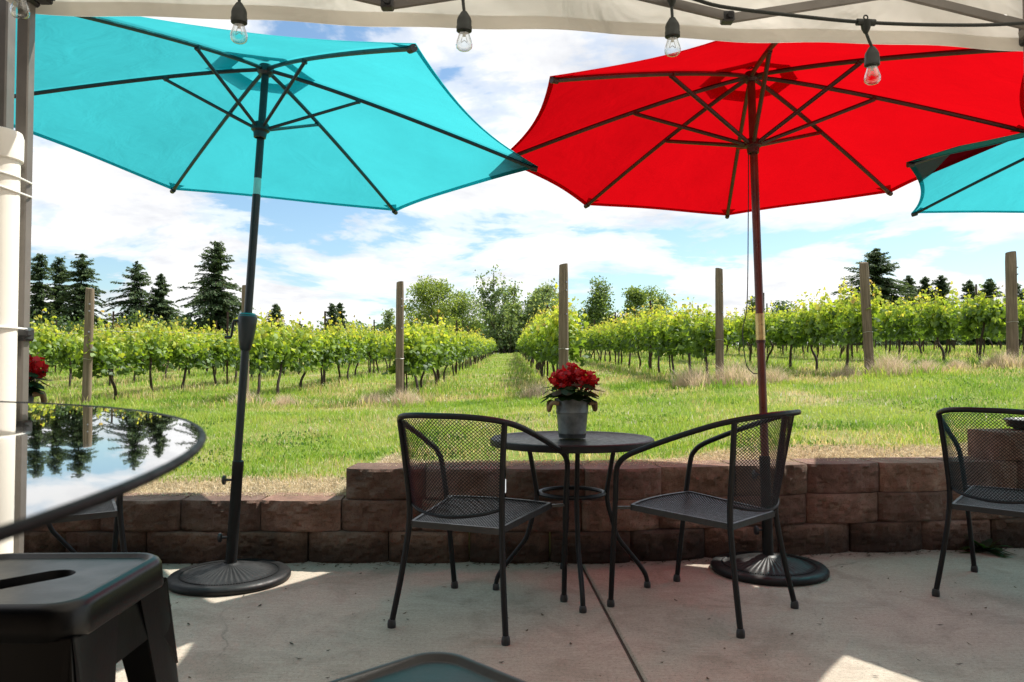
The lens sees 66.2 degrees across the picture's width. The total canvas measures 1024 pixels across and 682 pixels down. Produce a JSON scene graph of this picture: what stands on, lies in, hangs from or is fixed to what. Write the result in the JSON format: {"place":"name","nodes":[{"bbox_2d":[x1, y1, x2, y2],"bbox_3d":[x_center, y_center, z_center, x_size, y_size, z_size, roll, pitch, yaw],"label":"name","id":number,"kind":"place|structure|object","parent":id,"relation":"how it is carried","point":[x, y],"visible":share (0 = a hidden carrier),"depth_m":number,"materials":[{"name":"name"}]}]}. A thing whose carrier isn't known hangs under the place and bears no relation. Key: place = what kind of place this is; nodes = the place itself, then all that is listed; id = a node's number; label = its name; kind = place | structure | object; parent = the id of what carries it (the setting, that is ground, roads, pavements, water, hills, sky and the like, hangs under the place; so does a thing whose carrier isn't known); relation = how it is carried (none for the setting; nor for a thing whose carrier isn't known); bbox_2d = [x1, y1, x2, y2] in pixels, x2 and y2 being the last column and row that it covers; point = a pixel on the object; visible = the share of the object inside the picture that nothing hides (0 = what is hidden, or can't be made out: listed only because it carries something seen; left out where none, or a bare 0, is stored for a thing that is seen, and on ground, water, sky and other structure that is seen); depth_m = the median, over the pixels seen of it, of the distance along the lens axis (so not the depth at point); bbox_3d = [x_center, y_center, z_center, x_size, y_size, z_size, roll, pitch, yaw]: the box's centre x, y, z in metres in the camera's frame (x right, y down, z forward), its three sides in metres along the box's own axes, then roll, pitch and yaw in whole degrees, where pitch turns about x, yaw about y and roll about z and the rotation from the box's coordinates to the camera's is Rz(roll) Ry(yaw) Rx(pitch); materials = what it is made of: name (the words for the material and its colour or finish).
{"place":"outdoors","nodes":[
{"label":"outdoors","id":0,"kind":"place"},
{"bbox_2d":[116,532,640,681],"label":"patio","id":1,"kind":"structure","parent":0,"point":[313,612],"depth_m":3.27,"materials":[{"name":"concrete"}]},
{"bbox_2d":[0,0,15,129],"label":"tent post","id":2,"kind":"object","parent":1,"relation":"on","point":[7,47],"depth_m":2.11,"materials":[{"name":"white metal"}]},
{"bbox_2d":[47,524,77,552],"bbox_3d":[-2.550,0.839,3.906,0.798,0.732,0.798,1,-2,-29],"label":"bistro table","id":3,"kind":"object","parent":1,"relation":"on","point":[61,540],"visible":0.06,"depth_m":4.04,"materials":[{"name":"black metal"}]},
{"bbox_2d":[28,355,52,402],"bbox_3d":[-2.498,0.247,3.921,0.390,0.447,0.349,-1,-2,35],"label":"flower pot","id":4,"kind":"object","parent":3,"relation":"on","point":[39,374],"visible":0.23,"depth_m":3.94,"materials":[{"name":"metal"}]},
{"bbox_2d":[0,553,178,681],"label":"metal stool","id":5,"kind":"object","parent":1,"relation":"on","point":[81,617],"visible":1,"depth_m":1.15,"materials":[{"name":"black paint"}]},
{"bbox_2d":[55,495,126,552],"bbox_3d":[-2.048,0.745,3.556,0.676,0.898,0.754,1,-2,-37],"label":"patio chair","id":6,"kind":"object","parent":1,"relation":"on","point":[114,509],"visible":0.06,"depth_m":3.52,"materials":[{"name":"black metal"}]},
{"bbox_2d":[0,401,206,542],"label":"bar table","id":7,"kind":"object","parent":1,"relation":"on","point":[59,461],"visible":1,"depth_m":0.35,"materials":[{"name":"black glass"}]},
{"bbox_2d":[167,460,290,596],"bbox_3d":[-1.425,0.905,3.974,0.596,0.604,0.596,0,-2,0],"label":"umbrella base","id":8,"kind":"object","parent":1,"relation":"on","point":[231,574],"visible":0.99,"depth_m":3.90,"materials":[{"name":"metal"}]},
{"bbox_2d":[14,4,537,460],"bbox_3d":[-1.286,-0.211,3.979,2.863,2.638,2.726,0,-2,0],"label":"patio umbrella","id":9,"kind":"object","parent":8,"relation":"in","point":[394,128],"visible":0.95,"depth_m":4.16,"materials":[{"name":"teal fabric"}]},
{"bbox_2d":[329,652,525,681],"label":"metal stool","id":10,"kind":"object","parent":1,"relation":"on","point":[437,667],"visible":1,"depth_m":0.83,"materials":[{"name":"black paint"}]},
{"bbox_2d":[387,412,569,645],"bbox_3d":[-0.161,0.741,3.400,0.676,0.898,0.754,-1,-2,23],"label":"patio chair","id":11,"kind":"object","parent":1,"relation":"on","point":[488,521],"visible":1,"depth_m":3.18,"materials":[{"name":"black metal"}]},
{"bbox_2d":[6,0,1023,552],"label":"canopy tent","id":12,"kind":"object","parent":1,"relation":"on","point":[696,20],"visible":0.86,"depth_m":2.19,"materials":[{"name":"white fabric"}]},
{"bbox_2d":[0,126,32,553],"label":"weight pipe","id":13,"kind":"object","parent":12,"relation":"attached to","point":[12,141],"visible":0.66,"depth_m":1.94,"materials":[{"name":"white plastic"}]},
{"bbox_2d":[10,0,1023,84],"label":"string lights","id":14,"kind":"object","parent":12,"relation":"attached to","point":[464,28],"visible":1,"depth_m":2.15,"materials":[{"name":"black plastic"}]},
{"bbox_2d":[24,428,1023,563],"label":"retaining wall","id":15,"kind":"structure","parent":1,"relation":"on","point":[871,505],"depth_m":4.34,"materials":[{"name":"brown stone"}]},
{"bbox_2d":[490,431,653,613],"bbox_3d":[0.292,0.837,3.826,0.798,0.732,0.798,0,-2,0],"label":"bistro table","id":16,"kind":"object","parent":1,"relation":"on","point":[612,443],"visible":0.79,"depth_m":3.73,"materials":[{"name":"black metal"}]},
{"bbox_2d":[539,362,604,438],"bbox_3d":[0.292,0.285,3.810,0.286,0.366,0.320,1,-2,-35],"label":"flower pot","id":17,"kind":"object","parent":16,"relation":"on","point":[571,402],"visible":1,"depth_m":3.75,"materials":[{"name":"metal"}]},
{"bbox_2d":[582,566,643,681],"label":"pavement joint","id":18,"kind":"object","parent":1,"relation":"on","point":[620,639],"depth_m":3.23,"materials":[{"name":"grey concrete"}]},
{"bbox_2d":[14,16,1023,492],"label":"sky","id":19,"kind":"structure","parent":0,"point":[310,257],"materials":[{"name":"white"}]},
{"bbox_2d":[30,347,1023,496],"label":"ground","id":20,"kind":"structure","parent":0,"point":[516,453],"depth_m":8.78,"materials":[{"name":"green plant"}]},
{"bbox_2d":[29,308,62,380],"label":"grape vine","id":21,"kind":"object","parent":20,"relation":"on","point":[42,346],"visible":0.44,"depth_m":15.16,"materials":[{"name":"green plant"}]},
{"bbox_2d":[30,253,63,327],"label":"conifer tree","id":22,"kind":"object","parent":20,"relation":"on","point":[38,296],"visible":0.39,"depth_m":85.92,"materials":[{"name":"green plant"}]},
{"bbox_2d":[46,256,73,327],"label":"conifer tree","id":23,"kind":"object","parent":20,"relation":"on","point":[56,277],"visible":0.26,"depth_m":89.91,"materials":[{"name":"green plant"}]},
{"bbox_2d":[30,311,111,336],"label":"leafy tree","id":24,"kind":"object","parent":20,"relation":"on","point":[68,328],"visible":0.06,"depth_m":73.37,"materials":[{"name":"green plant"}]},
{"bbox_2d":[48,324,97,386],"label":"grape vine","id":25,"kind":"object","parent":20,"relation":"on","point":[64,352],"visible":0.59,"depth_m":15.84,"materials":[{"name":"green plant"}]},
{"bbox_2d":[55,253,107,331],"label":"conifer tree","id":26,"kind":"object","parent":20,"relation":"on","point":[84,273],"visible":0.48,"depth_m":85.63,"materials":[{"name":"green plant"}]},
{"bbox_2d":[81,288,93,403],"bbox_3d":[-6.590,0.224,12.196,0.147,2.112,0.152,1,-2,0],"label":"wooden post","id":27,"kind":"object","parent":20,"relation":"on","point":[87,357],"visible":0.91,"depth_m":12.15,"materials":[{"name":"brown wood"}]},
{"bbox_2d":[68,310,150,399],"bbox_3d":[-6.644,0.289,12.943,0.818,1.541,1.819,0,-2,10],"label":"grape vine","id":28,"kind":"object","parent":20,"relation":"on","point":[105,356],"visible":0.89,"depth_m":12.83,"materials":[{"name":"green plant"}]},
{"bbox_2d":[101,261,166,326],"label":"conifer tree","id":29,"kind":"object","parent":20,"relation":"on","point":[136,300],"visible":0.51,"depth_m":87.52,"materials":[{"name":"green plant"}]},
{"bbox_2d":[97,311,171,332],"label":"leafy tree","id":30,"kind":"object","parent":20,"relation":"on","point":[133,320],"visible":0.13,"depth_m":74.81,"materials":[{"name":"green plant"}]},
{"bbox_2d":[117,310,178,391],"bbox_3d":[-6.664,0.249,14.457,0.660,1.625,1.686,0,-2,-2],"label":"grape vine","id":31,"kind":"object","parent":20,"relation":"on","point":[154,356],"visible":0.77,"depth_m":14.32,"materials":[{"name":"green plant"}]},
{"bbox_2d":[143,273,183,327],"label":"conifer tree","id":32,"kind":"object","parent":20,"relation":"on","point":[160,293],"visible":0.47,"depth_m":89.63,"materials":[{"name":"green plant"}]},
{"bbox_2d":[158,317,210,389],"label":"grape vine","id":33,"kind":"object","parent":20,"relation":"on","point":[189,353],"visible":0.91,"depth_m":15.71,"materials":[{"name":"green plant"}]},
{"bbox_2d":[164,241,259,334],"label":"conifer tree","id":34,"kind":"object","parent":20,"relation":"on","point":[216,299],"visible":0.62,"depth_m":83.32,"materials":[{"name":"green plant"}]},
{"bbox_2d":[193,320,238,383],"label":"grape vine","id":35,"kind":"object","parent":20,"relation":"on","point":[217,348],"visible":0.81,"depth_m":17.37,"materials":[{"name":"green plant"}]},
{"bbox_2d":[230,305,287,395],"bbox_3d":[-4.158,0.243,12.969,0.662,1.622,1.686,0,-2,-1],"label":"grape vine","id":36,"kind":"object","parent":20,"relation":"on","point":[263,362],"visible":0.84,"depth_m":12.84,"materials":[{"name":"green plant"}]},
{"bbox_2d":[257,310,306,395],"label":"grape vine","id":37,"kind":"object","parent":20,"relation":"on","point":[285,363],"visible":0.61,"depth_m":14.37,"materials":[{"name":"green plant"}]},
{"bbox_2d":[285,312,331,390],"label":"grape vine","id":38,"kind":"object","parent":20,"relation":"on","point":[309,351],"visible":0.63,"depth_m":15.46,"materials":[{"name":"green plant"}]},
{"bbox_2d":[313,316,341,386],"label":"grape vine","id":39,"kind":"object","parent":20,"relation":"on","point":[328,349],"visible":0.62,"depth_m":16.99,"materials":[{"name":"green plant"}]},
{"bbox_2d":[323,312,356,382],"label":"grape vine","id":40,"kind":"object","parent":20,"relation":"on","point":[341,350],"visible":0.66,"depth_m":18.09,"materials":[{"name":"green plant"}]},
{"bbox_2d":[341,319,363,380],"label":"grape vine","id":41,"kind":"object","parent":20,"relation":"on","point":[357,346],"visible":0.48,"depth_m":20.09,"materials":[{"name":"green plant"}]},
{"bbox_2d":[348,315,372,377],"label":"grape vine","id":42,"kind":"object","parent":20,"relation":"on","point":[364,346],"visible":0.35,"depth_m":21.10,"materials":[{"name":"green plant"}]},
{"bbox_2d":[362,317,381,373],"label":"grape vine","id":43,"kind":"object","parent":20,"relation":"on","point":[372,345],"visible":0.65,"depth_m":22.69,"materials":[{"name":"green plant"}]},
{"bbox_2d":[396,281,403,398],"bbox_3d":[-1.700,0.180,11.898,0.135,2.172,0.139,0,-2,0],"label":"wooden post","id":44,"kind":"object","parent":20,"relation":"on","point":[400,335],"visible":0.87,"depth_m":11.86,"materials":[{"name":"brown wood"}]},
{"bbox_2d":[383,387,424,406],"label":"grass tuft","id":45,"kind":"object","parent":20,"relation":"on","point":[411,398],"visible":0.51,"depth_m":11.43,"materials":[{"name":"beige plant"}]},
{"bbox_2d":[380,305,427,391],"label":"grape vine","id":46,"kind":"object","parent":20,"relation":"on","point":[414,347],"visible":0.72,"depth_m":12.41,"materials":[{"name":"green plant"}]},
{"bbox_2d":[407,320,441,392],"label":"grape vine","id":47,"kind":"object","parent":20,"relation":"on","point":[427,353],"visible":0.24,"depth_m":14.10,"materials":[{"name":"green plant"}]},
{"bbox_2d":[413,315,442,388],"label":"grape vine","id":48,"kind":"object","parent":20,"relation":"on","point":[432,341],"visible":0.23,"depth_m":15.23,"materials":[{"name":"green plant"}]},
{"bbox_2d":[404,275,461,330],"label":"leafy tree","id":49,"kind":"object","parent":20,"relation":"on","point":[432,291],"visible":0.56,"depth_m":91.05,"materials":[{"name":"green plant"}]},
{"bbox_2d":[422,310,450,386],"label":"grape vine","id":50,"kind":"object","parent":20,"relation":"on","point":[444,336],"visible":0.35,"depth_m":16.95,"materials":[{"name":"green plant"}]},
{"bbox_2d":[438,315,461,381],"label":"grape vine","id":51,"kind":"object","parent":20,"relation":"on","point":[452,345],"visible":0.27,"depth_m":19.61,"materials":[{"name":"green plant"}]},
{"bbox_2d":[438,289,483,333],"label":"leafy tree","id":52,"kind":"object","parent":20,"relation":"on","point":[463,310],"visible":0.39,"depth_m":94.96,"materials":[{"name":"green plant"}]},
{"bbox_2d":[103,313,838,353],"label":"hedgerow","id":53,"kind":"object","parent":20,"relation":"on","point":[377,326],"visible":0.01,"depth_m":117.15,"materials":[{"name":"green plant"}]},
{"bbox_2d":[464,264,556,353],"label":"leafy tree","id":54,"kind":"object","parent":20,"relation":"on","point":[508,315],"visible":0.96,"depth_m":78.63,"materials":[{"name":"green plant"}]},
{"bbox_2d":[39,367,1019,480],"bbox_3d":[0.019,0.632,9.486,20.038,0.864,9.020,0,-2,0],"label":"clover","id":55,"kind":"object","parent":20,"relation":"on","point":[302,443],"depth_m":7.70,"materials":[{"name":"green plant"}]},
{"bbox_2d":[519,379,551,398],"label":"grass tuft","id":56,"kind":"object","parent":20,"relation":"on","point":[531,393],"visible":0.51,"depth_m":11.19,"materials":[{"name":"beige plant"}]},
{"bbox_2d":[123,442,975,496],"bbox_3d":[0.406,0.814,5.060,9.434,0.228,1.318,0,-2,-5],"label":"straw","id":57,"kind":"object","parent":20,"relation":"on","point":[299,486],"visible":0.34,"depth_m":4.94,"materials":[{"name":"beige plant"}]},
{"bbox_2d":[531,299,570,371],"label":"grape vine","id":58,"kind":"object","parent":20,"relation":"on","point":[541,357],"visible":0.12,"depth_m":14.84,"materials":[{"name":"green plant"}]},
{"bbox_2d":[559,263,568,368],"bbox_3d":[0.750,-0.008,11.403,0.155,2.242,0.160,0,-2,0],"label":"wooden post","id":59,"kind":"object","parent":20,"relation":"on","point":[563,314],"visible":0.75,"depth_m":11.36,"materials":[{"name":"brown wood"}]},
{"bbox_2d":[543,283,597,366],"bbox_3d":[0.851,0.014,12.166,0.676,1.750,1.477,0,-2,-11],"label":"grape vine","id":60,"kind":"object","parent":20,"relation":"on","point":[552,331],"visible":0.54,"depth_m":11.85,"materials":[{"name":"green plant"}]},
{"bbox_2d":[578,275,623,330],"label":"leafy tree","id":61,"kind":"object","parent":20,"relation":"on","point":[600,301],"visible":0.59,"depth_m":85.51,"materials":[{"name":"green plant"}]},
{"bbox_2d":[609,306,639,367],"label":"grape vine","id":62,"kind":"object","parent":20,"relation":"on","point":[622,329],"visible":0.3,"depth_m":21.10,"materials":[{"name":"green plant"}]},
{"bbox_2d":[621,285,652,346],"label":"leafy tree","id":63,"kind":"object","parent":20,"relation":"on","point":[636,297],"visible":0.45,"depth_m":83.68,"materials":[{"name":"green plant"}]},
{"bbox_2d":[622,306,652,368],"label":"grape vine","id":64,"kind":"object","parent":20,"relation":"on","point":[630,342],"visible":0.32,"depth_m":20.00,"materials":[{"name":"green plant"}]},
{"bbox_2d":[630,303,669,370],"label":"grape vine","id":65,"kind":"object","parent":20,"relation":"on","point":[639,332],"visible":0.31,"depth_m":18.88,"materials":[{"name":"green plant"}]},
{"bbox_2d":[623,285,680,319],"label":"leafy tree","id":66,"kind":"object","parent":20,"relation":"on","point":[653,297],"visible":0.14,"depth_m":87.28,"materials":[{"name":"green plant"}]},
{"bbox_2d":[642,298,677,372],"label":"grape vine","id":67,"kind":"object","parent":20,"relation":"on","point":[651,342],"visible":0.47,"depth_m":17.25,"materials":[{"name":"green plant"}]},
{"bbox_2d":[653,299,691,374],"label":"grape vine","id":68,"kind":"object","parent":20,"relation":"on","point":[660,333],"visible":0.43,"depth_m":15.63,"materials":[{"name":"green plant"}]},
{"bbox_2d":[662,294,712,373],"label":"grape vine","id":69,"kind":"object","parent":20,"relation":"on","point":[680,343],"visible":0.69,"depth_m":14.42,"materials":[{"name":"green plant"}]},
{"bbox_2d":[669,361,716,388],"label":"grass tuft","id":70,"kind":"object","parent":20,"relation":"on","point":[690,379],"visible":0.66,"depth_m":11.75,"materials":[{"name":"beige plant"}]},
{"bbox_2d":[685,304,730,379],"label":"grape vine","id":71,"kind":"object","parent":20,"relation":"on","point":[700,335],"visible":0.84,"depth_m":12.54,"materials":[{"name":"green plant"}]},
{"bbox_2d":[715,268,723,377],"bbox_3d":[3.200,-0.074,12.106,0.139,2.112,0.143,0,-2,0],"label":"wooden post","id":72,"kind":"object","parent":20,"relation":"on","point":[719,338],"visible":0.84,"depth_m":12.07,"materials":[{"name":"brown wood"}]},
{"bbox_2d":[707,357,767,385],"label":"grass tuft","id":73,"kind":"object","parent":20,"relation":"on","point":[728,374],"visible":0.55,"depth_m":11.54,"materials":[{"name":"beige plant"}]},
{"bbox_2d":[483,336,1000,357],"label":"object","id":74,"kind":"object","parent":20,"relation":"on","point":[491,346],"visible":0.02,"depth_m":50.66,"materials":[{"name":"green plant"}]},
{"bbox_2d":[734,296,777,363],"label":"grape vine","id":75,"kind":"object","parent":20,"relation":"on","point":[747,333],"visible":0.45,"depth_m":18.81,"materials":[{"name":"green plant"}]},
{"bbox_2d":[747,302,786,364],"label":"grape vine","id":76,"kind":"object","parent":20,"relation":"on","point":[768,319],"visible":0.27,"depth_m":17.06,"materials":[{"name":"green plant"}]},
{"bbox_2d":[766,364,795,383],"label":"grass tuft","id":77,"kind":"object","parent":20,"relation":"on","point":[774,372],"visible":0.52,"depth_m":11.74,"materials":[{"name":"beige plant"}]},
{"bbox_2d":[768,304,809,366],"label":"grape vine","id":78,"kind":"object","parent":20,"relation":"on","point":[785,335],"visible":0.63,"depth_m":15.94,"materials":[{"name":"green plant"}]},
{"bbox_2d":[789,287,847,369],"bbox_3d":[5.608,-0.183,14.592,0.645,1.603,1.686,0,-2,-7],"label":"grape vine","id":79,"kind":"object","parent":20,"relation":"on","point":[806,321],"visible":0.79,"depth_m":14.54,"materials":[{"name":"green plant"}]},
{"bbox_2d":[809,275,882,366],"bbox_3d":[5.607,-0.242,13.147,0.668,1.702,1.879,0,-2,-5],"label":"grape vine","id":80,"kind":"object","parent":20,"relation":"on","point":[851,322],"visible":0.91,"depth_m":12.95,"materials":[{"name":"green plant"}]},
{"bbox_2d":[859,262,874,373],"bbox_3d":[5.618,-0.199,12.409,0.159,2.112,0.164,-2,-2,0],"label":"wooden post","id":81,"kind":"object","parent":20,"relation":"on","point":[865,284],"visible":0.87,"depth_m":12.36,"materials":[{"name":"brown wood"}]},
{"bbox_2d":[819,248,933,345],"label":"conifer tree","id":82,"kind":"object","parent":20,"relation":"on","point":[876,260],"visible":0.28,"depth_m":83.32,"materials":[{"name":"green plant"}]},
{"bbox_2d":[861,349,921,376],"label":"grass tuft","id":83,"kind":"object","parent":20,"relation":"on","point":[889,365],"visible":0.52,"depth_m":11.70,"materials":[{"name":"beige plant"}]},
{"bbox_2d":[872,287,932,357],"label":"grape vine","id":84,"kind":"object","parent":20,"relation":"on","point":[904,321],"visible":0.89,"depth_m":16.27,"materials":[{"name":"green plant"}]},
{"bbox_2d":[914,281,970,360],"bbox_3d":[8.134,-0.319,14.921,0.668,1.592,1.686,0,-2,-1],"label":"grape vine","id":85,"kind":"object","parent":20,"relation":"on","point":[934,317],"visible":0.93,"depth_m":14.81,"materials":[{"name":"green plant"}]},
{"bbox_2d":[932,275,975,345],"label":"conifer tree","id":86,"kind":"object","parent":20,"relation":"on","point":[943,286],"visible":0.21,"depth_m":89.77,"materials":[{"name":"green plant"}]},
{"bbox_2d":[946,284,1005,361],"bbox_3d":[8.094,-0.266,13.521,0.598,1.465,1.515,0,-2,-4],"label":"grape vine","id":87,"kind":"object","parent":20,"relation":"on","point":[972,314],"visible":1,"depth_m":13.47,"materials":[{"name":"green plant"}]},
{"bbox_2d":[972,278,1005,345],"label":"conifer tree","id":88,"kind":"object","parent":20,"relation":"on","point":[988,285],"visible":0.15,"depth_m":91.71,"materials":[{"name":"green plant"}]},
{"bbox_2d":[976,347,1023,368],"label":"grass tuft","id":89,"kind":"object","parent":20,"relation":"on","point":[999,360],"visible":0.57,"depth_m":12.21,"materials":[{"name":"beige plant"}]},
{"bbox_2d":[992,285,1023,357],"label":"grape vine","id":90,"kind":"object","parent":20,"relation":"on","point":[1020,316],"visible":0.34,"depth_m":16.26,"materials":[{"name":"green plant"}]},
{"bbox_2d":[1005,251,1018,359],"bbox_3d":[8.100,-0.380,12.714,0.183,2.142,0.190,0,-2,0],"label":"wooden post","id":91,"kind":"object","parent":20,"relation":"on","point":[1012,335],"visible":0.86,"depth_m":12.66,"materials":[{"name":"brown wood"}]},
{"bbox_2d":[32,344,1023,408],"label":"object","id":92,"kind":"structure","parent":0,"point":[959,351],"depth_m":17.30,"materials":[{"name":"green plant"}]},
{"bbox_2d":[582,548,1023,681],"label":"patio","id":93,"kind":"structure","parent":0,"point":[892,633],"depth_m":3.32,"materials":[{"name":"concrete"}]},
{"bbox_2d":[167,547,1023,678],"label":"leaf debris","id":94,"kind":"object","parent":93,"relation":"on","point":[621,566],"visible":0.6,"depth_m":4.27,"materials":[{"name":"brown plant"}]},
{"bbox_2d":[607,409,800,638],"bbox_3d":[0.899,0.744,3.508,0.754,0.898,0.676,-2,-2,43],"label":"patio chair","id":95,"kind":"object","parent":93,"relation":"on","point":[730,515],"visible":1,"depth_m":3.34,"materials":[{"name":"black metal"}]},
{"bbox_2d":[710,456,829,586],"bbox_3d":[1.352,0.910,4.144,0.596,0.604,0.596,0,-2,0],"label":"umbrella base","id":96,"kind":"object","parent":93,"relation":"on","point":[764,566],"visible":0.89,"depth_m":4.05,"materials":[{"name":"metal"}]},
{"bbox_2d":[511,41,1023,455],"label":"patio umbrella","id":97,"kind":"object","parent":96,"relation":"in","point":[726,129],"visible":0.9,"depth_m":4.38,"materials":[{"name":"red fabric"}]},
{"bbox_2d":[932,407,1023,596],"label":"patio chair","id":98,"kind":"object","parent":93,"relation":"on","point":[966,502],"visible":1,"depth_m":3.60,"materials":[{"name":"black metal"}]},
{"bbox_2d":[959,536,1016,557],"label":"weed","id":99,"kind":"object","parent":93,"relation":"on","point":[986,545],"visible":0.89,"depth_m":4.53,"materials":[{"name":"green plant"}]},
{"bbox_3d":[3.660,0.914,4.274,0.596,0.604,0.596,0,-2,0],"label":"umbrella base","id":100,"kind":"object","parent":93,"relation":"on","visible":0},
{"bbox_2d":[906,133,1023,216],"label":"patio umbrella","id":101,"kind":"object","parent":100,"relation":"in","point":[991,180],"visible":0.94,"depth_m":5.14,"materials":[{"name":"teal fabric"}]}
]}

